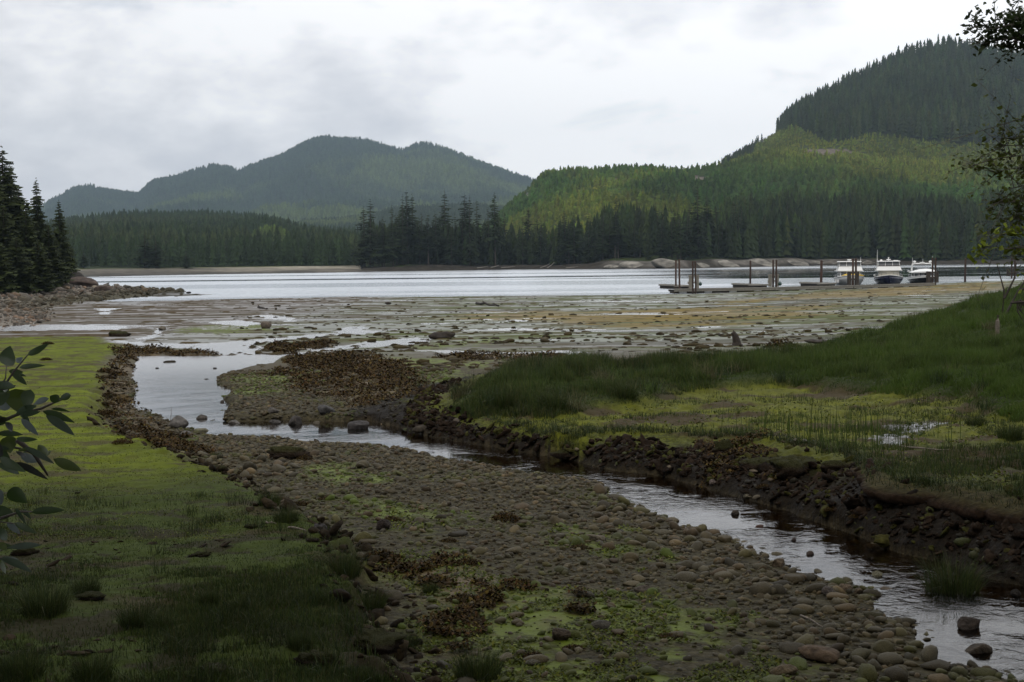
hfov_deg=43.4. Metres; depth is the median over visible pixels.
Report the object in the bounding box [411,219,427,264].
conifer
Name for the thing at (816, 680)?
river stone
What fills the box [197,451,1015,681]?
pebbles
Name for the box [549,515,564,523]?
river stone
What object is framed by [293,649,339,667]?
peat clod
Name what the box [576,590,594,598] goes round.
river stone
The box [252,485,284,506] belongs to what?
grass tussock
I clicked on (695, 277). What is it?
piling
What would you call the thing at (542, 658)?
river stone
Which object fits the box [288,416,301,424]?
boulder
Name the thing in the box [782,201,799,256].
conifer
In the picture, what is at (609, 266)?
granite slab
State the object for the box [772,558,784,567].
boulder
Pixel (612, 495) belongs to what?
river stone
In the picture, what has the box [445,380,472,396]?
grass tussock
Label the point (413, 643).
grass tussock
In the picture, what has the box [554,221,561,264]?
conifer
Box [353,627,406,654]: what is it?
peat clod
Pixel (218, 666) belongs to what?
peat clod
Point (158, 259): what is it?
broad conifer
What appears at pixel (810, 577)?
river stone
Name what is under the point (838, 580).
river stone
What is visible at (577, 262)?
conifer
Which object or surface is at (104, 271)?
hill
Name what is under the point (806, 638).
river stone
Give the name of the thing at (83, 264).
broad conifer
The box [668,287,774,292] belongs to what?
floating dock
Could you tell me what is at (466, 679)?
river stone
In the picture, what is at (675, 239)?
conifer
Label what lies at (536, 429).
bank fringe
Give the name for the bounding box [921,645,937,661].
river stone
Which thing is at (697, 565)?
river stone
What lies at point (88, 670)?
grass tussock
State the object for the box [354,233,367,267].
conifer
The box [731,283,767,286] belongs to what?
finger float
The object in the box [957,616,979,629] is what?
boulder
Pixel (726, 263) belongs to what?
granite slab
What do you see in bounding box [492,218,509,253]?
conifer
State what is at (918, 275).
motor yacht
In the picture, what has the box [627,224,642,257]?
conifer
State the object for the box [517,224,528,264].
conifer
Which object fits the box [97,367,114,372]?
rockweed clump
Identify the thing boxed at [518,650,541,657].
rockweed clump
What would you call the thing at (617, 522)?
river stone
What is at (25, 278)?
conifer
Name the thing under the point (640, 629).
river stone
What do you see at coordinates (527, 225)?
conifer
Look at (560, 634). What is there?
boulder
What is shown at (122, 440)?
rockweed clump
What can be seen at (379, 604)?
grass tussock
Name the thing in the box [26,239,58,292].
conifer
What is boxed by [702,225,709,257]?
conifer
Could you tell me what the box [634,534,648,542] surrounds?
river stone
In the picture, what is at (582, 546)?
rockweed clump
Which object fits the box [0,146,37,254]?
conifer
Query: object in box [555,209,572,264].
conifer
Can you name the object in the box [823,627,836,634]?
river stone
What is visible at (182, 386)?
stream
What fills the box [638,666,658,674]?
river stone
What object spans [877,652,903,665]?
river stone
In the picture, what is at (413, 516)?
river stone
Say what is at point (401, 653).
peat clods
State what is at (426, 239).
conifer
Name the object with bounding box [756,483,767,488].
rockweed clump
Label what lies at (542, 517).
river stone
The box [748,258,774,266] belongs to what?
granite slab
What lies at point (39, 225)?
conifer
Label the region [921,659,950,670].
river stone
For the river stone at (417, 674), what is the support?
on the ground at (184, 320)
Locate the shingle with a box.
[0,283,185,331]
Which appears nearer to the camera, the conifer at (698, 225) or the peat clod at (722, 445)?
the peat clod at (722, 445)
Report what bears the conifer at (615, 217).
on the hill at (711, 261)
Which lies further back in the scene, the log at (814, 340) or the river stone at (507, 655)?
the log at (814, 340)
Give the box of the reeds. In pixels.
[721,397,995,462]
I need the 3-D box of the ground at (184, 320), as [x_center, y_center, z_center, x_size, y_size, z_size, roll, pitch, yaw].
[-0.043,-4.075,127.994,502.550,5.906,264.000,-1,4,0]
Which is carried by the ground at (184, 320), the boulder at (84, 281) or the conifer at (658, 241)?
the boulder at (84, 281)
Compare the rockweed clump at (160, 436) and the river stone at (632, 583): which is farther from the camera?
the rockweed clump at (160, 436)
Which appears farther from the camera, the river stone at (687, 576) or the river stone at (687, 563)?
the river stone at (687, 563)
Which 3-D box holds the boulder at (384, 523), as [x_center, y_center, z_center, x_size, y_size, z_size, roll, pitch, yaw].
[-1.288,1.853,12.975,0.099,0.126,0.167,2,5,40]
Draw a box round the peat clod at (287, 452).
[266,446,312,459]
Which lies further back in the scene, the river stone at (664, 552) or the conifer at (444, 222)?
the conifer at (444, 222)
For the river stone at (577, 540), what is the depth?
12.35 m
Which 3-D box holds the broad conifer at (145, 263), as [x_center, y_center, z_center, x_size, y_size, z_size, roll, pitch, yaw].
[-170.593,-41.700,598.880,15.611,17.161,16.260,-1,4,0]
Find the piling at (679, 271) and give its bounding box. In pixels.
[678,259,679,287]
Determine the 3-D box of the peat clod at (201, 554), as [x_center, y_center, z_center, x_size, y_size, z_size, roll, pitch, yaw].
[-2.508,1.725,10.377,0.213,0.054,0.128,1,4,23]
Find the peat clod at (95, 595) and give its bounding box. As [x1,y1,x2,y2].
[75,591,105,600]
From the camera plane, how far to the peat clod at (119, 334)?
64.34 m
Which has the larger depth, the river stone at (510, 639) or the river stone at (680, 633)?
the river stone at (680, 633)
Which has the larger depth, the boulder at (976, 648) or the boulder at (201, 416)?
the boulder at (201, 416)
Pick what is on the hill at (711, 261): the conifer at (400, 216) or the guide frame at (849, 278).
the conifer at (400, 216)
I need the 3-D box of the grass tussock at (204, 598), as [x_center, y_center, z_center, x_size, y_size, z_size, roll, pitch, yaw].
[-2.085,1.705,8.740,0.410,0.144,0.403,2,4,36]
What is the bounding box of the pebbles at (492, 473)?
[106,365,1023,681]
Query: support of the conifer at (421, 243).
on the hill at (711, 261)
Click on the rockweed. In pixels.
(390, 370)
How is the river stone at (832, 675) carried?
on the ground at (184, 320)
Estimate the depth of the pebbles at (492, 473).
14.22 m
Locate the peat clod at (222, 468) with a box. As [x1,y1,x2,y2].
[213,465,228,472]
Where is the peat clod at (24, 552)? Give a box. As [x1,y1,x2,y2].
[10,548,39,555]
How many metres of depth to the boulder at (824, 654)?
8.48 m
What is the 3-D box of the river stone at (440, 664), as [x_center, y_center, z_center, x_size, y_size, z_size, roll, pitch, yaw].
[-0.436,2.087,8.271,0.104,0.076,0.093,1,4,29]
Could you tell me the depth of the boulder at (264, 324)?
71.43 m
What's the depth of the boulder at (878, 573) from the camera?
11.07 m
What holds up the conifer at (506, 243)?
on the hill at (711, 261)
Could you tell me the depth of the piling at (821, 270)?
201.52 m
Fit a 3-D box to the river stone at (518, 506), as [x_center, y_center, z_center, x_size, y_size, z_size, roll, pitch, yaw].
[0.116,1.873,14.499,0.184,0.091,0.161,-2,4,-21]
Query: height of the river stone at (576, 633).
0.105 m
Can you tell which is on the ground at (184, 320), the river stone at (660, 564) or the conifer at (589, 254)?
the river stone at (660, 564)
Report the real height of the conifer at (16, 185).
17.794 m
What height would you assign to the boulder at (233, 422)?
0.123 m
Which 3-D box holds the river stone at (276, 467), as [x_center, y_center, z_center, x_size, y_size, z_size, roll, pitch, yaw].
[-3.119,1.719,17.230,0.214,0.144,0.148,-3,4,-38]
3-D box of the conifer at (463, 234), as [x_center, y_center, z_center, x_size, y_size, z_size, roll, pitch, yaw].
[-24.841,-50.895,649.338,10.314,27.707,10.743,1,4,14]
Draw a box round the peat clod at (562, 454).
[549,450,571,459]
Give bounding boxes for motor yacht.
[834,257,863,284]
[873,250,902,283]
[906,257,934,282]
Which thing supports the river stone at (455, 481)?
on the ground at (184, 320)
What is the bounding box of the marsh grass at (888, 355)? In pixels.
[446,281,1023,421]
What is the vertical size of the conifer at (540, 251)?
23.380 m
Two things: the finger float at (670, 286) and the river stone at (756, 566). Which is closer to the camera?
the river stone at (756, 566)
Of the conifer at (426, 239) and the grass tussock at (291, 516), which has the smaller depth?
the grass tussock at (291, 516)
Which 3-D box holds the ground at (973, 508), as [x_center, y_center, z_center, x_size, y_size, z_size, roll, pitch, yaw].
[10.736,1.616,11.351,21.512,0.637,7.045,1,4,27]
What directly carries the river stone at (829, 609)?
on the ground at (184, 320)
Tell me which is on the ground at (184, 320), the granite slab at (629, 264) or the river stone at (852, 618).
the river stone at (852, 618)
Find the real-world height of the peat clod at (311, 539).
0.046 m
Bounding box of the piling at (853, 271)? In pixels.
[852,258,853,285]
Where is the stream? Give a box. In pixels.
[0,290,1023,681]
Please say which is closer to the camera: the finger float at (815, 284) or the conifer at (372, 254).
the finger float at (815, 284)
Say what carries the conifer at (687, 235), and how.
on the hill at (711, 261)
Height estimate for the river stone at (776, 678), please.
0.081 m
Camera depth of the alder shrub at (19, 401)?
2.97 m
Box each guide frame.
[688,275,698,287]
[768,274,778,286]
[847,272,858,284]
[926,271,938,282]
[1006,269,1016,275]
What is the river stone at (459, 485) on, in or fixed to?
on the ground at (184, 320)
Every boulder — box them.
[66,271,83,281]
[68,276,97,286]
[94,285,110,290]
[168,415,188,428]
[193,428,208,431]
[196,414,206,418]
[228,420,239,423]
[261,321,271,328]
[268,407,278,412]
[269,420,280,423]
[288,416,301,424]
[314,524,326,528]
[317,404,335,414]
[347,420,368,428]
[376,519,390,529]
[412,425,426,433]
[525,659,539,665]
[552,628,570,640]
[586,534,605,540]
[591,620,610,629]
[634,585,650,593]
[709,479,715,484]
[731,510,739,514]
[769,664,797,674]
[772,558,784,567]
[798,645,839,662]
[822,586,833,595]
[839,583,852,591]
[854,588,862,593]
[872,570,882,576]
[880,586,891,589]
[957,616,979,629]
[965,643,992,653]
[1010,589,1020,595]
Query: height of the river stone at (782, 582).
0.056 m
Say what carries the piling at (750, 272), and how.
in the water
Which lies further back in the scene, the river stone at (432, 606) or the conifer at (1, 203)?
the conifer at (1, 203)
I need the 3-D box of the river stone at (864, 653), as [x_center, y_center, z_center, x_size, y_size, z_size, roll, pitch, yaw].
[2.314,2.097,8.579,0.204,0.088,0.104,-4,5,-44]
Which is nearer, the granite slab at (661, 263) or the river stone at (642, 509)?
the river stone at (642, 509)
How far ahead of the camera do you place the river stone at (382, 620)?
9.37 m
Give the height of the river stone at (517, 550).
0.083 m
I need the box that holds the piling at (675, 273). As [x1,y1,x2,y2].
[675,260,676,287]
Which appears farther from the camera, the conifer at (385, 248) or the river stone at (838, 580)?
the conifer at (385, 248)
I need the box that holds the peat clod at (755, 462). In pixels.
[738,457,772,471]
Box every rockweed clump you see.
[94,375,113,379]
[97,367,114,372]
[97,408,119,417]
[98,401,117,405]
[110,370,127,375]
[112,437,132,444]
[136,431,164,439]
[294,455,313,459]
[295,501,307,505]
[366,548,403,561]
[384,516,402,521]
[439,537,456,542]
[439,641,464,648]
[445,592,481,603]
[455,556,483,565]
[489,511,522,522]
[513,578,530,584]
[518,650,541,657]
[560,643,585,650]
[570,543,592,549]
[655,632,682,639]
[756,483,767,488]
[762,337,797,347]
[822,506,834,511]
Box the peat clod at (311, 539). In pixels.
[305,537,319,541]
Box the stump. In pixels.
[731,331,742,345]
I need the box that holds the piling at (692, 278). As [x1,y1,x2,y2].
[692,261,693,292]
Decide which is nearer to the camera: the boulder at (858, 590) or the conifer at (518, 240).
the boulder at (858, 590)
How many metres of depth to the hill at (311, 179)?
4493.72 m
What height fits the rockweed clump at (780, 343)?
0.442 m
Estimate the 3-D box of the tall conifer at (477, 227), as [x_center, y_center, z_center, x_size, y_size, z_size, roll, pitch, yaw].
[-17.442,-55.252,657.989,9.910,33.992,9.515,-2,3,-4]
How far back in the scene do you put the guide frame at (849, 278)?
175.60 m
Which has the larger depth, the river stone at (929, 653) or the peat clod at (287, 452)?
the peat clod at (287, 452)
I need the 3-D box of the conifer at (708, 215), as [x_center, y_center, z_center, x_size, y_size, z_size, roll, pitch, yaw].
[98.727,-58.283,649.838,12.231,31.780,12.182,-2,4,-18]
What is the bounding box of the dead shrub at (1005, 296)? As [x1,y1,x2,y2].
[996,263,1023,313]
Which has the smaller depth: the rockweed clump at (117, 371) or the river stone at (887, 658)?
the river stone at (887, 658)
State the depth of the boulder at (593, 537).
12.63 m
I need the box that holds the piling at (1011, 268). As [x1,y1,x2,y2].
[1011,256,1012,277]
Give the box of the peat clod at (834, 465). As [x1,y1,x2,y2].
[820,460,848,473]
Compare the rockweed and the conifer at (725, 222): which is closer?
the rockweed
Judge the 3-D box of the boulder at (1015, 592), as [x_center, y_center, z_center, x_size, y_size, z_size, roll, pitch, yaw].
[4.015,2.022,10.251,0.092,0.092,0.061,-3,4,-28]
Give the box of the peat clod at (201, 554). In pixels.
[188,551,211,556]
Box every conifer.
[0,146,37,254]
[0,177,33,262]
[0,204,28,282]
[0,239,20,292]
[4,235,42,293]
[6,164,29,215]
[13,185,29,224]
[16,208,51,271]
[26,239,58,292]
[28,178,49,254]
[39,225,72,286]
[51,200,76,280]
[67,240,83,275]
[75,252,89,268]
[131,234,158,267]
[144,238,168,267]
[179,251,193,268]
[349,207,375,266]
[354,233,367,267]
[356,199,382,267]
[368,227,378,266]
[376,217,392,266]
[376,222,391,266]
[386,205,400,265]
[390,213,401,264]
[393,208,405,245]
[394,200,411,264]
[398,192,417,262]
[410,197,418,230]
[411,216,432,264]
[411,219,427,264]
[417,215,436,264]
[429,214,444,264]
[435,206,449,231]
[437,189,453,264]
[441,221,456,264]
[443,225,457,264]
[456,193,476,240]
[456,214,468,265]
[461,200,479,265]
[472,202,486,263]
[477,229,484,264]
[481,207,493,263]
[484,193,504,265]
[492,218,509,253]
[501,217,514,261]
[513,228,523,264]
[515,213,534,245]
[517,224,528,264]
[531,220,546,264]
[545,243,550,264]
[547,237,553,264]
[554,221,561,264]
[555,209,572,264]
[563,217,572,263]
[565,215,582,263]
[572,215,587,263]
[581,214,594,263]
[586,224,595,261]
[593,218,610,259]
[604,219,616,258]
[608,201,623,257]
[608,218,626,257]
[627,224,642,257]
[644,242,652,258]
[655,222,669,258]
[656,210,670,255]
[666,218,676,258]
[668,208,678,253]
[669,220,684,258]
[672,213,687,259]
[677,213,696,259]
[678,205,702,258]
[689,185,710,258]
[690,225,702,258]
[701,196,716,255]
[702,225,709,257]
[711,215,716,255]
[713,230,723,257]
[719,217,726,257]
[723,212,731,257]
[733,213,743,258]
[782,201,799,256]
[1010,215,1019,256]
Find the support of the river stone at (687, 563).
on the ground at (184, 320)
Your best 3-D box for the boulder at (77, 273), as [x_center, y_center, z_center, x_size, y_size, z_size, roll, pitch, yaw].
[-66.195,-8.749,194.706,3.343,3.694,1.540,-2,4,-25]
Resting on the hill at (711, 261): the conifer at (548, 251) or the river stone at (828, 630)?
the conifer at (548, 251)
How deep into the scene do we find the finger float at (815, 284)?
193.22 m
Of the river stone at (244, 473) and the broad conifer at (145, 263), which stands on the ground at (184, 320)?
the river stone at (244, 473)
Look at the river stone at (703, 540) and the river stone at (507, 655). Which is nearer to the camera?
the river stone at (507, 655)
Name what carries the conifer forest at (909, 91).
on the hill at (711, 261)
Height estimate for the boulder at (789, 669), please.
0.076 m
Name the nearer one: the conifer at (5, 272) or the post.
the post
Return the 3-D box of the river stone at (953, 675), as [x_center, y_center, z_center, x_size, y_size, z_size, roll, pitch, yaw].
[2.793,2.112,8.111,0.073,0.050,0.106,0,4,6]
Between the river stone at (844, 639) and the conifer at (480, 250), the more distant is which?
the conifer at (480, 250)
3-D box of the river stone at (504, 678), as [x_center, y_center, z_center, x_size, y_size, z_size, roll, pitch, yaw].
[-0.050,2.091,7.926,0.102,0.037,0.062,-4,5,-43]
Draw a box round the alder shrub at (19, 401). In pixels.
[0,343,80,573]
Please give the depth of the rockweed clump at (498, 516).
13.63 m
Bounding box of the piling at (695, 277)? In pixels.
[694,261,696,292]
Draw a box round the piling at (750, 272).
[749,260,750,283]
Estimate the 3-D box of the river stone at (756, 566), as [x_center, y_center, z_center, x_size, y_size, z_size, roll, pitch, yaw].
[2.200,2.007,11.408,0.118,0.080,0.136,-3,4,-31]
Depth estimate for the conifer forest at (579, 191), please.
1011.01 m
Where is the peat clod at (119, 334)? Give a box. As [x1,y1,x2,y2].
[109,331,130,336]
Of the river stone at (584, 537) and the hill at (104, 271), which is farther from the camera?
the hill at (104, 271)
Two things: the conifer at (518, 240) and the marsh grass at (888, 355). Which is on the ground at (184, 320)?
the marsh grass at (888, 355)
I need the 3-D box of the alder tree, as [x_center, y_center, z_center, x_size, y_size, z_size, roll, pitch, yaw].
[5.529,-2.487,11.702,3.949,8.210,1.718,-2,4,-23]
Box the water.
[88,264,1023,300]
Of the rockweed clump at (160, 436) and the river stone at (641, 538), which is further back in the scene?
the rockweed clump at (160, 436)
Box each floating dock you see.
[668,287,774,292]
[773,285,852,290]
[851,283,934,288]
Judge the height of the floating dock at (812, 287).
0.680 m
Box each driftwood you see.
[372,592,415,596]
[475,300,498,305]
[799,614,821,626]
[899,445,948,449]
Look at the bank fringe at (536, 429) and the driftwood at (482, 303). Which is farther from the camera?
the driftwood at (482, 303)
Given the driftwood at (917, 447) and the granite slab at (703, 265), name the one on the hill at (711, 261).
the granite slab at (703, 265)
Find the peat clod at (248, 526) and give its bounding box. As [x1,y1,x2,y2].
[244,524,256,528]
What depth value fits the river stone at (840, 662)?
8.40 m
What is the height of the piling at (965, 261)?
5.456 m
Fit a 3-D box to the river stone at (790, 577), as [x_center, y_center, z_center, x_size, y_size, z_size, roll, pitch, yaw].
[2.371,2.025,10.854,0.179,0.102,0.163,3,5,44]
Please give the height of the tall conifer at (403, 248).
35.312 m
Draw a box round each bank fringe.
[447,387,1023,501]
[683,431,1023,508]
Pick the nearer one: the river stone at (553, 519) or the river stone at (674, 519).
the river stone at (553, 519)
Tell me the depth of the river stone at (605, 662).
8.33 m
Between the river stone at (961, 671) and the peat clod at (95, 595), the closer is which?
the river stone at (961, 671)
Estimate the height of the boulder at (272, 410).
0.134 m
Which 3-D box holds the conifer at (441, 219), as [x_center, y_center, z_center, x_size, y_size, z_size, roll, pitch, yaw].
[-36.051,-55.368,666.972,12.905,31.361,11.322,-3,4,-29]
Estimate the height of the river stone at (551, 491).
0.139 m
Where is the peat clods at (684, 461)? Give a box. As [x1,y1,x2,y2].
[400,377,1023,578]
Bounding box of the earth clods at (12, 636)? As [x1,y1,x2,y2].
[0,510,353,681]
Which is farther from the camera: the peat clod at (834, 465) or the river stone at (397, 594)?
the peat clod at (834, 465)
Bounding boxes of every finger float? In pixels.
[658,284,688,288]
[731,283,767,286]
[799,282,836,285]
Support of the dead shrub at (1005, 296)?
on the ground at (184, 320)
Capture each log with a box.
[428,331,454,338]
[804,339,827,343]
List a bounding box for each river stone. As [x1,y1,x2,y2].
[240,470,249,477]
[267,486,281,492]
[271,464,285,471]
[354,532,372,541]
[359,539,377,543]
[374,616,387,624]
[386,590,403,599]
[411,514,423,519]
[411,672,425,679]
[426,604,438,609]
[436,660,451,668]
[446,479,461,483]
[448,530,467,536]
[454,482,465,487]
[457,677,475,681]
[498,676,509,681]
[499,652,512,661]
[503,638,517,643]
[505,546,522,553]
[508,612,524,618]
[513,503,528,509]
[523,654,548,663]
[538,515,546,519]
[546,487,555,494]
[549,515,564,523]
[554,566,567,573]
[557,539,570,544]
[567,629,581,638]
[571,536,584,544]
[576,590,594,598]
[578,535,589,541]
[600,523,613,528]
[600,659,615,666]
[602,543,615,549]
[609,493,623,498]
[609,558,617,562]
[611,629,624,634]
[613,519,625,526]
[622,580,639,586]
[623,552,638,560]
[632,575,645,581]
[633,626,645,632]
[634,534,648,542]
[636,506,650,513]
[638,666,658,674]
[649,562,665,567]
[654,529,671,534]
[659,547,673,557]
[668,517,678,521]
[669,631,683,637]
[674,571,698,581]
[675,560,694,568]
[684,535,696,541]
[691,561,705,569]
[698,538,714,544]
[698,676,711,681]
[712,567,726,575]
[713,571,733,579]
[717,535,731,542]
[731,645,744,655]
[749,582,771,594]
[753,563,769,569]
[761,675,784,681]
[764,570,775,577]
[766,620,779,626]
[770,587,776,594]
[772,580,790,584]
[772,584,785,594]
[775,609,789,613]
[778,642,804,653]
[782,573,804,583]
[788,656,806,669]
[790,608,806,614]
[792,604,814,613]
[792,633,801,639]
[794,633,813,644]
[797,597,813,604]
[804,573,815,580]
[804,583,826,592]
[808,679,821,681]
[821,605,834,613]
[822,672,837,677]
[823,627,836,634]
[825,633,842,639]
[826,592,848,599]
[829,577,845,584]
[831,598,840,604]
[834,603,856,611]
[836,659,847,665]
[837,634,850,644]
[842,666,856,671]
[843,615,857,621]
[850,648,870,659]
[857,594,870,599]
[858,663,877,681]
[863,589,881,595]
[865,611,883,617]
[866,626,882,632]
[868,658,882,669]
[873,639,894,652]
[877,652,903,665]
[883,666,907,681]
[901,617,914,624]
[903,660,916,666]
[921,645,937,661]
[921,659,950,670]
[927,673,950,681]
[948,672,959,679]
[949,663,966,668]
[950,666,967,676]
[953,537,971,546]
[970,668,995,676]
[981,676,1000,681]
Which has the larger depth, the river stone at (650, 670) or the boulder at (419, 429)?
the boulder at (419, 429)
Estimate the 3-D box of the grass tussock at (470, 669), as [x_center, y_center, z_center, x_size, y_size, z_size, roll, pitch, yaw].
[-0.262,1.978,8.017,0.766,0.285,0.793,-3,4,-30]
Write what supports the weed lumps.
on the ground at (184, 320)
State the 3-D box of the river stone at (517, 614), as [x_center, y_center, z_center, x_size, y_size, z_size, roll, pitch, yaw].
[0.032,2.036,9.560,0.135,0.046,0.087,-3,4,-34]
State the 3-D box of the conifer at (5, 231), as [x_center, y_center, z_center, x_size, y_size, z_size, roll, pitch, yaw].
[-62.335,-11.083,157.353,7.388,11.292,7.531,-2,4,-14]
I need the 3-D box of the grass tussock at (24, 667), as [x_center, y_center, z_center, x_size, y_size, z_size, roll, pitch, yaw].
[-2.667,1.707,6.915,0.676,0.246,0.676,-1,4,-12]
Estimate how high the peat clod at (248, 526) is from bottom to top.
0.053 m
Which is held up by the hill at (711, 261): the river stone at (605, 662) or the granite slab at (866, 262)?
the granite slab at (866, 262)
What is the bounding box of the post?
[995,315,999,333]
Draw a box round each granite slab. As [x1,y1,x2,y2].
[602,265,618,268]
[619,261,643,268]
[651,258,677,267]
[697,263,709,267]
[718,260,739,266]
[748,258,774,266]
[787,260,808,265]
[861,260,874,264]
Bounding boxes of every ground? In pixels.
[0,280,1023,681]
[694,433,1023,523]
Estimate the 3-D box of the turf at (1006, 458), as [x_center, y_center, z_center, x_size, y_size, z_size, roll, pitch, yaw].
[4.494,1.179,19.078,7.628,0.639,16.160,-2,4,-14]
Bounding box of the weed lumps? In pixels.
[221,292,962,374]
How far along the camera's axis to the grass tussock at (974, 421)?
18.62 m
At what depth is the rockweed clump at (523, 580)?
10.54 m
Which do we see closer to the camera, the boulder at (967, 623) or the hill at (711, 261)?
the boulder at (967, 623)
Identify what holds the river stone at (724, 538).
on the stream
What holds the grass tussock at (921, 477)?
on the ground at (973, 508)
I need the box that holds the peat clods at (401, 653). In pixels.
[86,364,442,681]
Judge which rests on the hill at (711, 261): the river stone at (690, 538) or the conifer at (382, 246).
the conifer at (382, 246)
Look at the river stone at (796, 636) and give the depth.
9.01 m
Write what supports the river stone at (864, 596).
on the ground at (184, 320)
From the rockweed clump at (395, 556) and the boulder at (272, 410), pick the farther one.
the boulder at (272, 410)
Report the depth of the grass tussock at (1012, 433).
16.56 m
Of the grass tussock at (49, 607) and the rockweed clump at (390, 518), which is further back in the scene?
the rockweed clump at (390, 518)
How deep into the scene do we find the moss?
10.32 m
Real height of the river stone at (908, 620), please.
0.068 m
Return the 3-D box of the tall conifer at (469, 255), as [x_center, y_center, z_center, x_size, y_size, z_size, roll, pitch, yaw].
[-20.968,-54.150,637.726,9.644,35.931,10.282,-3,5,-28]
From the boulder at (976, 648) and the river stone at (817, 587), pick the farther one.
the river stone at (817, 587)
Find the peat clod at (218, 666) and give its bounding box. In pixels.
[201,662,228,673]
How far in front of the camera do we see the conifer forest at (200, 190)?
4600.85 m
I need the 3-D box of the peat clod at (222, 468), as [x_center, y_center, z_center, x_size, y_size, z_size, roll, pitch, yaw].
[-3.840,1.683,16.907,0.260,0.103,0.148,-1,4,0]
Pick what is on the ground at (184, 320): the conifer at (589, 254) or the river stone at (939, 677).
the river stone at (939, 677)
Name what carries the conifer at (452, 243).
on the hill at (711, 261)
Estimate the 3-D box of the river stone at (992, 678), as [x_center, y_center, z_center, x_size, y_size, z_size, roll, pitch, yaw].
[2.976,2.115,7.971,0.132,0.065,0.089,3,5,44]
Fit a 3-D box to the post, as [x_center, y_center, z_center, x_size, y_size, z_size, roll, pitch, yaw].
[11.690,-0.329,30.986,0.100,0.604,0.100,1,4,22]
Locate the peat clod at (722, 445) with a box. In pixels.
[712,439,734,452]
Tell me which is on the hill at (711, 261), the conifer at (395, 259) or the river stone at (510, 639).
the conifer at (395, 259)
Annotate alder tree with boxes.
[914,0,1023,321]
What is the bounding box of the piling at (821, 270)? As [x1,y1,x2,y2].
[820,260,822,281]
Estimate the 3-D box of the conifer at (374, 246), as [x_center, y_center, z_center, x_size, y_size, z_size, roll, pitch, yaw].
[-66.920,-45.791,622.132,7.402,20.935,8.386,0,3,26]
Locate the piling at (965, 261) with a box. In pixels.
[964,258,966,281]
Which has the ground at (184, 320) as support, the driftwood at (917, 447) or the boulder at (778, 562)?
the driftwood at (917, 447)
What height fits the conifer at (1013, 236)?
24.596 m
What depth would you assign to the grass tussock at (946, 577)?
10.45 m
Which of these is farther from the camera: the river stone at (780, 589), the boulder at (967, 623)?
the river stone at (780, 589)
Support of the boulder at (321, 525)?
on the ground at (184, 320)
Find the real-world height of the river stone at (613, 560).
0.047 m
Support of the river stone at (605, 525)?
on the ground at (184, 320)
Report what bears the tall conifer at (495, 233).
on the hill at (711, 261)
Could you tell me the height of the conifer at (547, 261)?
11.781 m
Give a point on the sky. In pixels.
(124, 95)
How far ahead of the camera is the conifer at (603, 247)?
631.85 m
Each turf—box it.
[0,472,400,681]
[505,383,1023,498]
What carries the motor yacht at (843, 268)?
on the water
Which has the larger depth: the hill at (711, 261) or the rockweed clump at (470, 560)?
the hill at (711, 261)
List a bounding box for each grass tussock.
[0,574,95,619]
[0,635,76,681]
[47,643,145,681]
[59,569,114,594]
[105,595,184,628]
[139,605,187,631]
[190,583,225,605]
[221,596,255,610]
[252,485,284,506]
[253,623,336,651]
[265,500,308,523]
[307,540,394,579]
[360,583,395,610]
[389,624,428,650]
[416,635,520,681]
[417,578,443,593]
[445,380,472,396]
[481,384,527,407]
[533,387,575,409]
[606,378,644,399]
[875,546,1013,596]
[906,472,930,483]
[959,412,989,426]
[988,419,1023,441]
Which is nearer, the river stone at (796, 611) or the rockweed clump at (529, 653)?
the rockweed clump at (529, 653)
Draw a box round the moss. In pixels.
[0,356,1023,681]
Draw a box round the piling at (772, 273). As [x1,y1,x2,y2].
[772,260,773,286]
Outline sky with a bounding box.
[0,0,1023,210]
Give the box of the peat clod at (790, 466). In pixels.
[769,455,816,479]
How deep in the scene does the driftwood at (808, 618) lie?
9.54 m
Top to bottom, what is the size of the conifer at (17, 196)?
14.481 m
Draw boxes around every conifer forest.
[27,134,535,222]
[41,208,386,267]
[296,202,503,229]
[366,34,1023,264]
[479,123,1023,239]
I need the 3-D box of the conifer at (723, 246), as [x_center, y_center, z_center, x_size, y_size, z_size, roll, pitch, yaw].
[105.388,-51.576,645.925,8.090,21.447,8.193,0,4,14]
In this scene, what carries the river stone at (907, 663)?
on the ground at (184, 320)
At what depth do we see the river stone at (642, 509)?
14.48 m
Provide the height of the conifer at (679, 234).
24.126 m
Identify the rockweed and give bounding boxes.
[96,338,819,654]
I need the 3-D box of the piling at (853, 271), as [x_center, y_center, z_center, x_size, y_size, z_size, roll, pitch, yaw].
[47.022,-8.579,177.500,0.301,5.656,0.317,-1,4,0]
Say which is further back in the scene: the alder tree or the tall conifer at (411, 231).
the tall conifer at (411, 231)
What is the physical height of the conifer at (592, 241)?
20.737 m
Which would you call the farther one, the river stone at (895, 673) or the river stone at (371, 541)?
the river stone at (371, 541)
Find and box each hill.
[44,144,529,219]
[75,264,379,276]
[361,79,1023,271]
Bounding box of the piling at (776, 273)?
[775,260,777,286]
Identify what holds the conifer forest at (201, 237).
on the hill at (104, 271)
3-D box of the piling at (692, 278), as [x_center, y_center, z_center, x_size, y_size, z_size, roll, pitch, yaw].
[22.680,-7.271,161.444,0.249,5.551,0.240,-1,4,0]
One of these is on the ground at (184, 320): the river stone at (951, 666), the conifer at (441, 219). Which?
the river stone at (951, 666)

